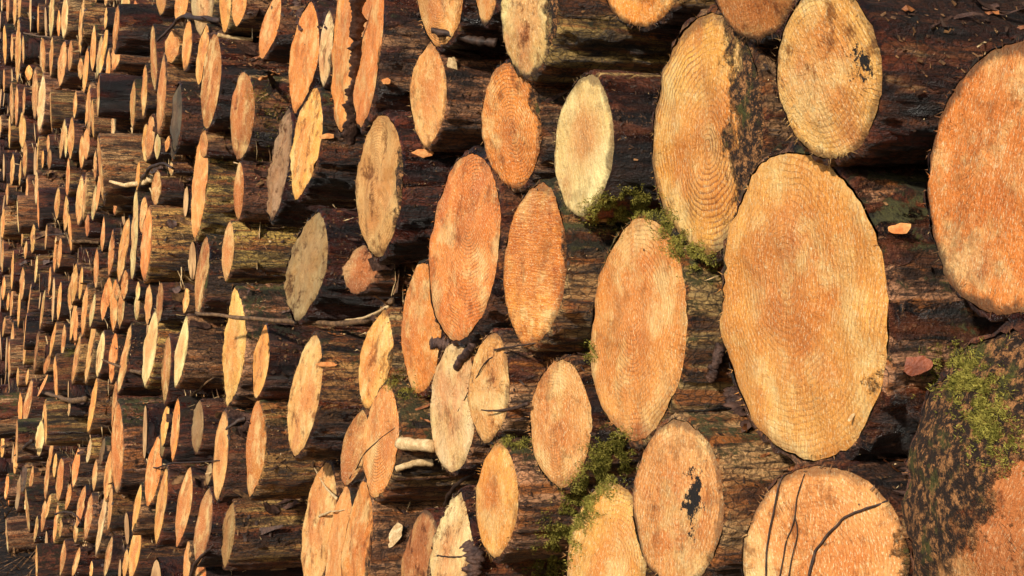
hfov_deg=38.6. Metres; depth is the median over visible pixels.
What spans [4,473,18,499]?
log
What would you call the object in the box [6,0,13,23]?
log
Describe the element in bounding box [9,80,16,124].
log
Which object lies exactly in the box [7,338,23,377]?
log
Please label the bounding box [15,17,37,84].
log
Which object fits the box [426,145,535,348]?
log
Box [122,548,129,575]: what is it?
log
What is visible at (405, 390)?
moss
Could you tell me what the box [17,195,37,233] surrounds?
log
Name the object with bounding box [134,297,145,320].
log
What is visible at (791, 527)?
twig
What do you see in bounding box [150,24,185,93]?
log
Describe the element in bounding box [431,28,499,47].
splinter
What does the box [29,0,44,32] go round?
log
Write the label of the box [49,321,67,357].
log
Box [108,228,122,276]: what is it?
log
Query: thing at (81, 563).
log
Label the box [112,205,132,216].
log
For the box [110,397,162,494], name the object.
log
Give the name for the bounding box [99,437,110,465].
log
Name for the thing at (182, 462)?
twig
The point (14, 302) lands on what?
log
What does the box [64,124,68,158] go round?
log
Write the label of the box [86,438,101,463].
log
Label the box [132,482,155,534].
log
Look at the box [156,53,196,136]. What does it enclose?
log
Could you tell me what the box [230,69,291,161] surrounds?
log
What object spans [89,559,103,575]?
log
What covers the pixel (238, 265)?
log
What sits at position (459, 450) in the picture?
log
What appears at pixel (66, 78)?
log
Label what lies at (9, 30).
log
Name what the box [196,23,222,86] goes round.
log
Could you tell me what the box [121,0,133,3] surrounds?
log
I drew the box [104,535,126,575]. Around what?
log
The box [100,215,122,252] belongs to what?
log
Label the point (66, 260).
log
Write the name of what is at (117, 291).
log
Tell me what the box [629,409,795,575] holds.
log
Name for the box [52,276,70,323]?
log
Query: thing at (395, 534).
wood chip
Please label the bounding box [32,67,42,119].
log
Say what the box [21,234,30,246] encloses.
log
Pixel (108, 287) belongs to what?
log
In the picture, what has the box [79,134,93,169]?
log
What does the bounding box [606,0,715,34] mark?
log
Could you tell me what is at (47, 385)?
log
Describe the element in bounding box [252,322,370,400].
log
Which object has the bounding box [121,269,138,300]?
log
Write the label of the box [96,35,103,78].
log
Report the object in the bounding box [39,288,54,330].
log
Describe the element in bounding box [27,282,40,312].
log
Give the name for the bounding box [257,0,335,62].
log
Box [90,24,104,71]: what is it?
log
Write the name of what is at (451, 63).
wood chip
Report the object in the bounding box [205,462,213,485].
log
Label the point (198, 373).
log
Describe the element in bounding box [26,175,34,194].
log
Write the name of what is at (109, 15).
log
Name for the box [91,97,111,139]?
log
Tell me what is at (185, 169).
log
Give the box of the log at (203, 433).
[191,398,226,454]
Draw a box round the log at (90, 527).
[84,492,103,540]
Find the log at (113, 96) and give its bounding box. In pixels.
[96,73,142,119]
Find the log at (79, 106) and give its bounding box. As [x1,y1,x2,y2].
[73,91,86,118]
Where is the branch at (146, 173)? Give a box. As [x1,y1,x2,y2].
[141,162,172,179]
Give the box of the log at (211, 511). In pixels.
[194,486,230,566]
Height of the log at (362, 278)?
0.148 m
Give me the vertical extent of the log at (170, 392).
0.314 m
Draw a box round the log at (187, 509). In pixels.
[174,466,207,547]
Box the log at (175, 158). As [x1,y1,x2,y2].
[171,143,195,161]
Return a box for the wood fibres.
[240,41,985,511]
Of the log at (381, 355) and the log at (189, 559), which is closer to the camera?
the log at (381, 355)
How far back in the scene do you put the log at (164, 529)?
6.04 m
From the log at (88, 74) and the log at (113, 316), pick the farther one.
the log at (88, 74)
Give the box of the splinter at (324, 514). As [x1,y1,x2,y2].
[318,509,344,517]
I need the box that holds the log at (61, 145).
[59,118,70,160]
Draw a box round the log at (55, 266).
[53,234,72,273]
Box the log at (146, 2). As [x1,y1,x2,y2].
[134,0,155,4]
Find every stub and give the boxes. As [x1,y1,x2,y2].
[395,436,434,452]
[395,459,433,472]
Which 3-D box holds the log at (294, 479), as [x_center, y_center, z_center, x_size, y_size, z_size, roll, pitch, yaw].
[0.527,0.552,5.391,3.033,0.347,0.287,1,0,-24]
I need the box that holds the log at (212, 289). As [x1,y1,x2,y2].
[194,233,263,317]
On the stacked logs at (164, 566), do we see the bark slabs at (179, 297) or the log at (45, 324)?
the bark slabs at (179, 297)
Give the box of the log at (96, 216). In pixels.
[91,185,113,221]
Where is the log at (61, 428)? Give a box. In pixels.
[44,400,89,445]
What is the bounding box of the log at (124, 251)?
[117,214,132,284]
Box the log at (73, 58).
[68,39,84,72]
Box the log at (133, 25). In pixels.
[112,4,179,55]
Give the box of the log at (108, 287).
[104,277,116,307]
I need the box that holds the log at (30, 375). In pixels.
[25,368,46,385]
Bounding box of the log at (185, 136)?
[170,81,204,154]
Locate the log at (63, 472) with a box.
[55,457,71,500]
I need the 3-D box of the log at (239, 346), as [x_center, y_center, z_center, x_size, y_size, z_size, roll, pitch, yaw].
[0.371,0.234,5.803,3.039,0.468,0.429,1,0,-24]
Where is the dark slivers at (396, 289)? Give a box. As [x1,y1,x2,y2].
[5,0,398,558]
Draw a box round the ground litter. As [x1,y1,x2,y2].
[0,488,35,575]
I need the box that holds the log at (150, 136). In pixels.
[145,113,172,161]
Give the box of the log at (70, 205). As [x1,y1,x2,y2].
[63,195,75,232]
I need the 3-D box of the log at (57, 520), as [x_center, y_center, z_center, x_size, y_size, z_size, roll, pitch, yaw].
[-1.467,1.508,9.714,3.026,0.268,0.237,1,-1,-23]
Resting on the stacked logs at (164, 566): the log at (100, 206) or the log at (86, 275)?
the log at (100, 206)
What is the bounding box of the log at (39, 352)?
[33,330,52,374]
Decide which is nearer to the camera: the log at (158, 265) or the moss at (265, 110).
the moss at (265, 110)
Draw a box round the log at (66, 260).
[57,237,78,269]
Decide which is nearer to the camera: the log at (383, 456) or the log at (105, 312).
the log at (383, 456)
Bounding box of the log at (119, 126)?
[110,119,142,133]
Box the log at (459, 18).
[417,0,507,54]
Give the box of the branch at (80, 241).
[71,239,99,244]
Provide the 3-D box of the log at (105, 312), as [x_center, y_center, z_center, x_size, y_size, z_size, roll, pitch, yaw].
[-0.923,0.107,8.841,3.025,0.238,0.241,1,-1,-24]
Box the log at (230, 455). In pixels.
[213,407,252,503]
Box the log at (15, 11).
[13,0,17,26]
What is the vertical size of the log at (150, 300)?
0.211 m
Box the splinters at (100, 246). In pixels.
[8,2,283,571]
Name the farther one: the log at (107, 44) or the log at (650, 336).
the log at (107, 44)
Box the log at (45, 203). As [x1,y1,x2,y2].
[37,187,62,230]
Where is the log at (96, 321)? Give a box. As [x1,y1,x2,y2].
[89,292,110,328]
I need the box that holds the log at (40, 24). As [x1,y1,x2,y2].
[37,3,48,35]
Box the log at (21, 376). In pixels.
[16,366,32,386]
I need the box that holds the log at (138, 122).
[130,79,148,129]
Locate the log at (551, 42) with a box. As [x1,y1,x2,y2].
[498,0,677,85]
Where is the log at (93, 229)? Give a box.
[85,214,101,237]
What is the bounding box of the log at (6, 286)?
[1,275,10,300]
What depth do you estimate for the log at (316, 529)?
4.39 m
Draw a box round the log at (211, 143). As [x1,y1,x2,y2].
[200,129,235,158]
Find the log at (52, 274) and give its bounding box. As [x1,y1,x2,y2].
[48,266,71,294]
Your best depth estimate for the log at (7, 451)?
12.76 m
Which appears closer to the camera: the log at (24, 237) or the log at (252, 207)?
the log at (252, 207)
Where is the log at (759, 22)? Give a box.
[714,0,795,44]
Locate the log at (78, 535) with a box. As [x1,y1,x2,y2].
[73,523,95,543]
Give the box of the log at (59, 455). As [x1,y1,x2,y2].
[53,450,76,478]
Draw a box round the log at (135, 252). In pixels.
[130,190,150,280]
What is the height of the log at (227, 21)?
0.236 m
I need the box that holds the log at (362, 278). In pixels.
[341,243,415,296]
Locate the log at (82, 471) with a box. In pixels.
[71,447,93,487]
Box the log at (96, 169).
[93,149,98,181]
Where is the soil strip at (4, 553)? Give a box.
[0,496,35,575]
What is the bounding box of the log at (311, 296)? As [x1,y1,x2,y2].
[283,208,404,326]
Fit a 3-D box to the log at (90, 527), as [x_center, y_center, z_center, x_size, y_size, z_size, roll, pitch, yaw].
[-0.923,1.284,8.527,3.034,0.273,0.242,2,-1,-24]
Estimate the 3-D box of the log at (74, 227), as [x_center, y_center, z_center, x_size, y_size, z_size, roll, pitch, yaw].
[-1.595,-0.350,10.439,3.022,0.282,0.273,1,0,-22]
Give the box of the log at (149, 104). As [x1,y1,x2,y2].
[141,62,156,119]
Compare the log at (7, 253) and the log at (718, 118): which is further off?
the log at (7, 253)
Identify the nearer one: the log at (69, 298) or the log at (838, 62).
the log at (838, 62)
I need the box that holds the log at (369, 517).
[340,478,449,575]
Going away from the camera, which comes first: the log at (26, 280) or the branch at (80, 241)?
the branch at (80, 241)
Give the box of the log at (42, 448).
[35,420,49,456]
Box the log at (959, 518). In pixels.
[901,319,1023,575]
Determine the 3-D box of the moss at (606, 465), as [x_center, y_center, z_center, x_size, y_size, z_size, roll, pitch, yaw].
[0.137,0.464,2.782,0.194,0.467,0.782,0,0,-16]
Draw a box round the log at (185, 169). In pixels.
[169,162,194,176]
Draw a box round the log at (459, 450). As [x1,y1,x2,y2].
[429,337,509,475]
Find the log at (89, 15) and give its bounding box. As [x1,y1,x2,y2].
[80,0,105,46]
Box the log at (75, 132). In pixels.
[68,116,85,159]
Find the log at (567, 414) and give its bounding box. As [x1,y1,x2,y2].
[524,354,675,491]
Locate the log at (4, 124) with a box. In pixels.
[0,115,8,133]
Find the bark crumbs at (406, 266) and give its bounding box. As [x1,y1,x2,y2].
[20,0,1022,569]
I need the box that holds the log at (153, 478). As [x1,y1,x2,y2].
[145,435,196,508]
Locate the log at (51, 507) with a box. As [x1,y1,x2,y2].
[45,493,65,519]
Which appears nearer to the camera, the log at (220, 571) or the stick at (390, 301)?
the stick at (390, 301)
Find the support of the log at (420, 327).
on the log at (383, 456)
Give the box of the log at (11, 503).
[8,500,14,506]
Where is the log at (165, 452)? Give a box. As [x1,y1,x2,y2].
[160,429,171,458]
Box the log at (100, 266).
[94,247,108,289]
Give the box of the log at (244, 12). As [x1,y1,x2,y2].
[232,0,271,28]
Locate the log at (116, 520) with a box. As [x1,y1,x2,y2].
[107,483,135,530]
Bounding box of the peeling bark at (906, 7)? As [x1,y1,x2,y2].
[132,5,1023,493]
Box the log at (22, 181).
[18,158,25,186]
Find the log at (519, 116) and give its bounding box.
[479,59,572,192]
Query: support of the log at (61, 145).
on the stacked logs at (164, 566)
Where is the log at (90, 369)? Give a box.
[85,329,108,384]
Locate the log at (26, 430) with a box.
[15,417,47,463]
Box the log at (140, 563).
[128,534,185,575]
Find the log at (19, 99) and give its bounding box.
[15,84,31,126]
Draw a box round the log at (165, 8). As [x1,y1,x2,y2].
[156,0,174,16]
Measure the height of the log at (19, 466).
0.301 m
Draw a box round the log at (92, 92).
[87,88,96,136]
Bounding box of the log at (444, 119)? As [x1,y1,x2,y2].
[407,42,509,152]
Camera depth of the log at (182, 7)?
6.76 m
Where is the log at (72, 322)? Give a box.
[70,306,81,343]
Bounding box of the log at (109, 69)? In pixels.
[106,48,142,75]
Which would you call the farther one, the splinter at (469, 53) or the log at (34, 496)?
the log at (34, 496)
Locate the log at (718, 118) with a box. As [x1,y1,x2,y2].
[650,4,879,264]
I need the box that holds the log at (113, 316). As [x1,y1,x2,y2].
[110,279,127,332]
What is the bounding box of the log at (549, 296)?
[500,177,687,352]
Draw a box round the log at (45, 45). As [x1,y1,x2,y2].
[41,37,50,72]
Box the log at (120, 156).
[97,133,143,205]
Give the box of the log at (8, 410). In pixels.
[0,392,20,438]
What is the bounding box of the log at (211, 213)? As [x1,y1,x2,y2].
[191,127,238,242]
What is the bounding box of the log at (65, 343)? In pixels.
[61,323,75,352]
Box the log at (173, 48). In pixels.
[165,28,184,64]
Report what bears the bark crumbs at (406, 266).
on the stacked logs at (164, 566)
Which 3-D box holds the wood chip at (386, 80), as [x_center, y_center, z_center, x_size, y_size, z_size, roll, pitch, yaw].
[-0.316,-0.519,3.668,0.022,0.016,0.009,0,0,-24]
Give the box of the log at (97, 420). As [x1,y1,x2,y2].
[87,378,114,434]
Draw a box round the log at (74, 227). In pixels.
[68,213,100,251]
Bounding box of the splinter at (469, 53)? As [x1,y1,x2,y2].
[440,45,480,58]
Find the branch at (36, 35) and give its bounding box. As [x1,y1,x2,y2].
[20,32,70,39]
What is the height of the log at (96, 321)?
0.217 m
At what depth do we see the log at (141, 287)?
7.05 m
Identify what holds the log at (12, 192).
on the log at (9, 228)
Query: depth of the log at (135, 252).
7.25 m
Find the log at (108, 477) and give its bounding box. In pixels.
[102,450,112,501]
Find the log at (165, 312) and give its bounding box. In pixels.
[156,282,191,323]
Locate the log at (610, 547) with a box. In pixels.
[562,476,722,575]
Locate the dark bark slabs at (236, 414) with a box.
[4,0,417,566]
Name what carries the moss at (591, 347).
on the log at (492, 383)
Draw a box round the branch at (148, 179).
[109,175,152,186]
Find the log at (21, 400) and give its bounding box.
[18,391,26,418]
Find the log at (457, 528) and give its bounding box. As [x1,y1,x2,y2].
[428,485,566,575]
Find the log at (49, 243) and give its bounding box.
[45,223,66,250]
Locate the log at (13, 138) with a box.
[8,115,20,149]
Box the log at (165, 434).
[161,406,174,446]
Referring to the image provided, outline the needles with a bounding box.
[31,25,1020,557]
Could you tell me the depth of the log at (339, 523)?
4.04 m
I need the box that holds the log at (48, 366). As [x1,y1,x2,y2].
[43,354,53,374]
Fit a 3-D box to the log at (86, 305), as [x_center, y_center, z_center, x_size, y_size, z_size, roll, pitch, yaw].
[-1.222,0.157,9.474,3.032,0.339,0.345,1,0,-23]
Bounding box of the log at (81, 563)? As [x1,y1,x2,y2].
[72,546,99,575]
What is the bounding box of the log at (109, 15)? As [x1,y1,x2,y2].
[104,7,115,30]
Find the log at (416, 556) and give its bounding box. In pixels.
[399,507,446,575]
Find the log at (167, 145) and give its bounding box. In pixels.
[165,135,170,152]
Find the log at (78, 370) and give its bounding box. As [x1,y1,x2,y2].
[72,332,91,385]
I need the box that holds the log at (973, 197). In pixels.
[921,35,1023,322]
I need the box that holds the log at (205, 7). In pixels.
[191,0,219,35]
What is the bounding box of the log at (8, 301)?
[6,292,10,310]
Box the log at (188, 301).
[182,288,194,313]
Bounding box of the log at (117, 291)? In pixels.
[114,283,120,300]
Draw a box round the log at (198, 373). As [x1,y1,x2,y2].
[173,313,226,389]
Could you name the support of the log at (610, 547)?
on the earth bank
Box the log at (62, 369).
[53,353,73,399]
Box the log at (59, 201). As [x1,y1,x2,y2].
[54,186,65,220]
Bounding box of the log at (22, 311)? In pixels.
[17,292,27,328]
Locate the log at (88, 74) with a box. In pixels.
[82,46,97,93]
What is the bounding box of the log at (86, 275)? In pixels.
[79,266,93,299]
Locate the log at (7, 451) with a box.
[0,438,12,457]
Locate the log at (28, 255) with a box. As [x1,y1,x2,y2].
[24,241,49,259]
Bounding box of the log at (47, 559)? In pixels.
[35,543,62,575]
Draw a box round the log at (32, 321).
[23,312,40,349]
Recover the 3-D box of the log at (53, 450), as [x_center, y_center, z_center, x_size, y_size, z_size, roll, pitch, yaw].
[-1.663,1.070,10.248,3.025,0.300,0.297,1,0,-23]
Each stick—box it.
[195,298,394,326]
[344,305,388,319]
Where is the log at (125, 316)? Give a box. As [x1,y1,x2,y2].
[117,290,145,330]
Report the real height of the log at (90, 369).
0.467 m
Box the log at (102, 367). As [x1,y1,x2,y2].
[96,329,113,378]
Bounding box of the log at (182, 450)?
[170,395,224,463]
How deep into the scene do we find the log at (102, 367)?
8.07 m
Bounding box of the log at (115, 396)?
[111,379,162,425]
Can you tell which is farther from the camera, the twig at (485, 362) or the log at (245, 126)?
the log at (245, 126)
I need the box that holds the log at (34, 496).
[24,486,44,532]
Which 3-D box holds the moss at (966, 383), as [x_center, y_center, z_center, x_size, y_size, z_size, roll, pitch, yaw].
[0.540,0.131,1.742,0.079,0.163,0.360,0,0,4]
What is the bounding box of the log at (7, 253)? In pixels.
[1,239,23,274]
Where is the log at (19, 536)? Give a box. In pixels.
[5,516,36,553]
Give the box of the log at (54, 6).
[49,0,62,38]
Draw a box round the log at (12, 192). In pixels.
[6,183,25,205]
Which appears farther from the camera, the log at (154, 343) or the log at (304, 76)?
the log at (154, 343)
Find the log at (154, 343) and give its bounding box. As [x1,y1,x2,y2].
[142,309,181,389]
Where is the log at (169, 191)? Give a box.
[151,168,192,206]
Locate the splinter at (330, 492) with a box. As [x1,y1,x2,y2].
[314,467,337,499]
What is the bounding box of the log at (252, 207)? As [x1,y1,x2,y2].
[233,160,271,222]
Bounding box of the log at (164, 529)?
[154,463,207,547]
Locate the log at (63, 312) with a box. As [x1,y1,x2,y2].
[57,281,72,320]
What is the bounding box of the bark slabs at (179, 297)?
[1,0,416,570]
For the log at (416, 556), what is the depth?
3.38 m
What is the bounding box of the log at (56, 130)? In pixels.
[51,127,61,133]
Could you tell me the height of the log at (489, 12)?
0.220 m
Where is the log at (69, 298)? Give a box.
[67,283,73,310]
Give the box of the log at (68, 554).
[60,538,82,575]
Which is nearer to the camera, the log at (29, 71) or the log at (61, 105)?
the log at (61, 105)
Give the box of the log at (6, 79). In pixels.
[3,68,10,93]
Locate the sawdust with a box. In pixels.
[34,0,1006,569]
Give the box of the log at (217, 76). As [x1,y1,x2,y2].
[200,32,288,131]
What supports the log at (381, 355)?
on the log at (351, 453)
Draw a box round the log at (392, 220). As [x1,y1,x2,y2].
[354,109,463,264]
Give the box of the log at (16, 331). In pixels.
[10,321,23,338]
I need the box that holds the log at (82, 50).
[79,7,86,54]
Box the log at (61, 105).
[50,90,74,127]
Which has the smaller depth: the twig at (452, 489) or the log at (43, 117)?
the twig at (452, 489)
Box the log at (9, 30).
[3,24,16,66]
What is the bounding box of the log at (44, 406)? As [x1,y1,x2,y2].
[42,398,55,420]
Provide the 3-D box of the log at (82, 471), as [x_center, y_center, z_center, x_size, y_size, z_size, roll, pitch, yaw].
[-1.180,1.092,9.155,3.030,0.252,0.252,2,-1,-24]
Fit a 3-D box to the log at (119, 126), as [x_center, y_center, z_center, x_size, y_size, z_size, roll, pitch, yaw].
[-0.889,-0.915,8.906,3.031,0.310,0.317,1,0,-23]
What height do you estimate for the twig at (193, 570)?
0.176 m
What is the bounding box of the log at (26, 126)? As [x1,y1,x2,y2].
[19,111,37,148]
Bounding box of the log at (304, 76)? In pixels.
[287,0,336,117]
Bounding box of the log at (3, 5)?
[1,0,5,10]
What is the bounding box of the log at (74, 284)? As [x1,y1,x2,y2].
[70,262,93,305]
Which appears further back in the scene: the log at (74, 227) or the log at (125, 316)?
the log at (74, 227)
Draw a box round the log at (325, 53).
[317,8,335,88]
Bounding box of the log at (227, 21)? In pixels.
[219,0,259,36]
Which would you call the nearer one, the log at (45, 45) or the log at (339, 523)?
the log at (339, 523)
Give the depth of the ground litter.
10.30 m
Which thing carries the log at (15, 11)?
on the stacked logs at (164, 566)
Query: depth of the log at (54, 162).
11.38 m
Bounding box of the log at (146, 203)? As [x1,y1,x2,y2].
[139,197,152,233]
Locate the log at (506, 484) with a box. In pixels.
[472,437,590,562]
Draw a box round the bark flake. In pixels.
[903,355,932,375]
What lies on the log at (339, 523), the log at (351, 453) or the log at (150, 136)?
the log at (351, 453)
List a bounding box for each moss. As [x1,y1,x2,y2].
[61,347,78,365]
[238,81,293,170]
[372,367,428,402]
[492,434,531,451]
[517,418,643,575]
[578,184,667,238]
[580,338,597,361]
[643,203,722,287]
[907,332,1023,479]
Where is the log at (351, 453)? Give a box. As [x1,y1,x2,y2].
[340,407,368,487]
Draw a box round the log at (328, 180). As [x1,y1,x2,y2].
[288,84,365,206]
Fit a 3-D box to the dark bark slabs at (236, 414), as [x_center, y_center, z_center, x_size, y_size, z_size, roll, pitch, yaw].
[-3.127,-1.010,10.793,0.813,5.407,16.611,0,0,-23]
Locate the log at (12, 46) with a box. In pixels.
[10,33,15,61]
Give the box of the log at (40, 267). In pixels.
[34,254,52,283]
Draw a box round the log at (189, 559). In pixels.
[183,540,196,575]
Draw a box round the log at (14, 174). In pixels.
[10,152,22,185]
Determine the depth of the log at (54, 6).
12.19 m
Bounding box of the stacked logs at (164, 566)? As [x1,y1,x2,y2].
[0,0,202,575]
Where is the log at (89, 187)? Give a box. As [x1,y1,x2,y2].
[82,172,96,221]
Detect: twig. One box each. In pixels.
[14,439,33,455]
[55,511,80,523]
[102,359,141,374]
[144,460,219,468]
[156,14,185,41]
[189,544,213,575]
[190,377,213,395]
[217,33,253,41]
[225,416,245,429]
[258,70,283,80]
[349,428,394,478]
[436,555,461,557]
[442,471,476,506]
[453,342,478,370]
[457,351,507,411]
[481,402,529,411]
[494,337,559,350]
[765,473,786,575]
[779,474,804,575]
[788,519,797,575]
[807,497,893,575]
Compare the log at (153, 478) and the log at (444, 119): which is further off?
the log at (153, 478)
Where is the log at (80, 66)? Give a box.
[78,57,84,79]
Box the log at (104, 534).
[95,498,124,558]
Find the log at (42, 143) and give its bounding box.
[36,135,47,169]
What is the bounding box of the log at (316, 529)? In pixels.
[299,460,343,575]
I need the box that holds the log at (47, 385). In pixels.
[38,375,54,397]
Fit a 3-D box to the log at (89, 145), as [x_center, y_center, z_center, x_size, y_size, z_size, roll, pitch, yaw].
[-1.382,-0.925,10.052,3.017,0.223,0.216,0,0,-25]
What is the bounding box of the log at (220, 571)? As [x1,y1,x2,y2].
[195,567,302,575]
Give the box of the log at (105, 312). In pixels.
[100,283,109,321]
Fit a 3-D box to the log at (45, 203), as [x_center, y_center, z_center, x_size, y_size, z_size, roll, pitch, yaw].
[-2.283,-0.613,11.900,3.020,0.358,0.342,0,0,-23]
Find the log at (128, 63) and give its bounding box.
[111,42,149,72]
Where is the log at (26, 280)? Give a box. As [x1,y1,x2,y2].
[19,265,34,300]
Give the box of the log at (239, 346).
[221,283,291,407]
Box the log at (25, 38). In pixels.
[22,35,41,64]
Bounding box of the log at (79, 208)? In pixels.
[75,174,85,226]
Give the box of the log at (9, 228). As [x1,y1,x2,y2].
[1,206,20,240]
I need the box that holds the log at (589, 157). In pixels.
[549,69,662,222]
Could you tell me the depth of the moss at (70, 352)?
9.37 m
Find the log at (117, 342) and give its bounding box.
[108,333,126,384]
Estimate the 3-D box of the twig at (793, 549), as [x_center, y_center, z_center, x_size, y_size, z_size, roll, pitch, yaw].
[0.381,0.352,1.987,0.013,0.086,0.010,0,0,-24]
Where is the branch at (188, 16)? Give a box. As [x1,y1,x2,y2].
[184,13,220,22]
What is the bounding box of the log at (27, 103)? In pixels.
[22,86,32,115]
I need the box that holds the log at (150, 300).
[144,282,158,324]
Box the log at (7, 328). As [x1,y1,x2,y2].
[2,316,16,337]
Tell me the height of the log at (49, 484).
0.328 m
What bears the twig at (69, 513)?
on the log at (85, 494)
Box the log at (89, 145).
[83,127,97,159]
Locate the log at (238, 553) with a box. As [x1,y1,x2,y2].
[221,498,307,570]
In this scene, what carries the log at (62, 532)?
on the earth bank
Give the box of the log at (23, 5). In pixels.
[18,0,29,17]
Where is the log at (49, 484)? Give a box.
[44,456,55,500]
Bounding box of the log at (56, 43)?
[49,36,64,78]
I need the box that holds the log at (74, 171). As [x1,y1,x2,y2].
[66,157,92,196]
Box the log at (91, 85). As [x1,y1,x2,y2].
[85,83,97,126]
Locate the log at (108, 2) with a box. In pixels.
[104,0,120,7]
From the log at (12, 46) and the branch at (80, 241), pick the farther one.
the log at (12, 46)
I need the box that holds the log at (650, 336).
[589,211,742,448]
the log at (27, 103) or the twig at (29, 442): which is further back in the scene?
the log at (27, 103)
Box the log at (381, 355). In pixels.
[356,306,408,410]
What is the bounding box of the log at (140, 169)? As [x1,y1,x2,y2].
[135,161,167,190]
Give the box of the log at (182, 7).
[174,0,191,22]
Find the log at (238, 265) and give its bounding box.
[220,219,301,283]
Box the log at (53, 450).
[49,445,86,466]
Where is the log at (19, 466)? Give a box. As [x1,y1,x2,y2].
[13,449,23,474]
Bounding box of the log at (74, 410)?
[67,399,90,416]
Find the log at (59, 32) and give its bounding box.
[57,9,61,35]
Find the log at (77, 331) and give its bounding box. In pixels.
[73,308,81,346]
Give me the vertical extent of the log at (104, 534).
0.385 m
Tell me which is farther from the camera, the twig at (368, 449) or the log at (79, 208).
the log at (79, 208)
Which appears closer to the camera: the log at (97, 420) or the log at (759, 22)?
the log at (759, 22)
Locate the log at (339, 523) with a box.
[325,486,371,575]
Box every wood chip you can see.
[315,362,336,366]
[319,133,333,138]
[381,78,390,83]
[388,522,402,547]
[411,149,433,157]
[447,57,456,69]
[848,413,854,421]
[888,223,910,233]
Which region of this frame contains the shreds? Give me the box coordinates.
[130,0,1023,533]
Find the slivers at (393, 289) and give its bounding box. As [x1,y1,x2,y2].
[4,0,405,573]
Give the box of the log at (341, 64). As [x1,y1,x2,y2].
[331,0,379,137]
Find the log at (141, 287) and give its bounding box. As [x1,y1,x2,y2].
[136,281,147,300]
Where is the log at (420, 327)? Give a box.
[400,259,489,397]
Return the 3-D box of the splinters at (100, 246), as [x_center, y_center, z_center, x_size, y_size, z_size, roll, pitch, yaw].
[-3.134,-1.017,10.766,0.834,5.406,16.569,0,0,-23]
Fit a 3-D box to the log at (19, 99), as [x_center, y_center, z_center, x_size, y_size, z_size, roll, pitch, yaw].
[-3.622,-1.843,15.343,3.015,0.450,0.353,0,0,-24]
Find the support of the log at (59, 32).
on the log at (56, 43)
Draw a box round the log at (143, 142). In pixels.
[142,123,169,163]
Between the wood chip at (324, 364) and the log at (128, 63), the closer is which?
the wood chip at (324, 364)
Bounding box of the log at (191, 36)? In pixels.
[181,20,200,72]
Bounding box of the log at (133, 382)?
[117,322,161,395]
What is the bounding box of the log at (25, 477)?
[20,461,46,493]
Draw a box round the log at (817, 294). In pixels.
[718,141,1009,469]
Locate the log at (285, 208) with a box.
[266,104,356,226]
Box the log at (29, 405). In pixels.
[23,378,46,418]
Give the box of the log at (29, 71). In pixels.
[25,65,39,80]
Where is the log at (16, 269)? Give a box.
[11,249,30,290]
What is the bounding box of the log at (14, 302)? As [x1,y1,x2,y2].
[10,291,18,316]
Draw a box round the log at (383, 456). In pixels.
[360,380,479,501]
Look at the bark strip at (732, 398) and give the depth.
2.40 m
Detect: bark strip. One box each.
[228,421,250,433]
[292,0,303,30]
[322,11,327,28]
[342,0,367,145]
[429,336,449,351]
[459,539,485,575]
[706,342,726,383]
[722,386,751,432]
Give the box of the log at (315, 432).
[285,330,366,460]
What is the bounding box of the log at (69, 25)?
[61,0,82,39]
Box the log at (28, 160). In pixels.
[22,140,35,178]
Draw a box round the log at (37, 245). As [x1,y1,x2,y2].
[30,223,53,253]
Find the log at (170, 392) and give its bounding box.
[160,333,224,406]
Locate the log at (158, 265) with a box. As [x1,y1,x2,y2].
[139,205,194,283]
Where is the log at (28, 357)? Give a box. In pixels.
[23,349,34,364]
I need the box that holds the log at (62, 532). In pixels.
[59,518,73,537]
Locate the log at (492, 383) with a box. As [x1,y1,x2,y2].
[466,328,584,446]
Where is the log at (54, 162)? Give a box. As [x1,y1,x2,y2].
[47,147,66,170]
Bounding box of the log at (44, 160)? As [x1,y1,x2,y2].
[41,150,47,168]
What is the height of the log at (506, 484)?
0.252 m
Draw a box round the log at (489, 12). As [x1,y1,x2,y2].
[475,0,501,29]
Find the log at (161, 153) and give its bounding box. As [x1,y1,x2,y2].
[154,133,171,160]
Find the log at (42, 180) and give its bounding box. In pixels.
[34,170,65,204]
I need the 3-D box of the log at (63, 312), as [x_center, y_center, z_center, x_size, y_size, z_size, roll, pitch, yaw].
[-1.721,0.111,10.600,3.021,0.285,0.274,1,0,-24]
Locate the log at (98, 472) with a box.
[92,459,104,490]
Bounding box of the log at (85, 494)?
[76,484,94,527]
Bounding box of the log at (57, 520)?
[53,503,75,543]
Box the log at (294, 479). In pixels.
[244,399,324,500]
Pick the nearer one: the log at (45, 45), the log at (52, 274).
the log at (52, 274)
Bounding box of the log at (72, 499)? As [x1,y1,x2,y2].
[65,483,80,510]
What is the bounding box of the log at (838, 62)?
[770,0,1023,166]
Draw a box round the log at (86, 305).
[81,283,102,337]
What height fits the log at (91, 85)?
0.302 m
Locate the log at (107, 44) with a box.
[99,30,112,72]
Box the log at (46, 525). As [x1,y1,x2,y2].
[41,499,53,531]
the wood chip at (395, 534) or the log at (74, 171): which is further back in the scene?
the log at (74, 171)
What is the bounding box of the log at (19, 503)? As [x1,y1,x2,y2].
[15,472,25,512]
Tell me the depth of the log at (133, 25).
7.67 m
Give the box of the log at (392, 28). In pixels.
[353,0,430,134]
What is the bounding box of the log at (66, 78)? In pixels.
[57,40,81,87]
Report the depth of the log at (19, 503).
11.27 m
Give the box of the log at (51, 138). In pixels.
[47,134,60,151]
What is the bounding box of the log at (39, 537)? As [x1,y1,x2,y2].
[33,515,45,543]
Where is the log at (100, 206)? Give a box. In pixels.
[95,177,112,211]
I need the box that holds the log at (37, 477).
[29,464,45,485]
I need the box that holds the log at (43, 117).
[37,72,75,134]
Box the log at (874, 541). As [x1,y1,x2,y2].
[741,459,912,575]
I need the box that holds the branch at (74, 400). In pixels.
[44,392,88,403]

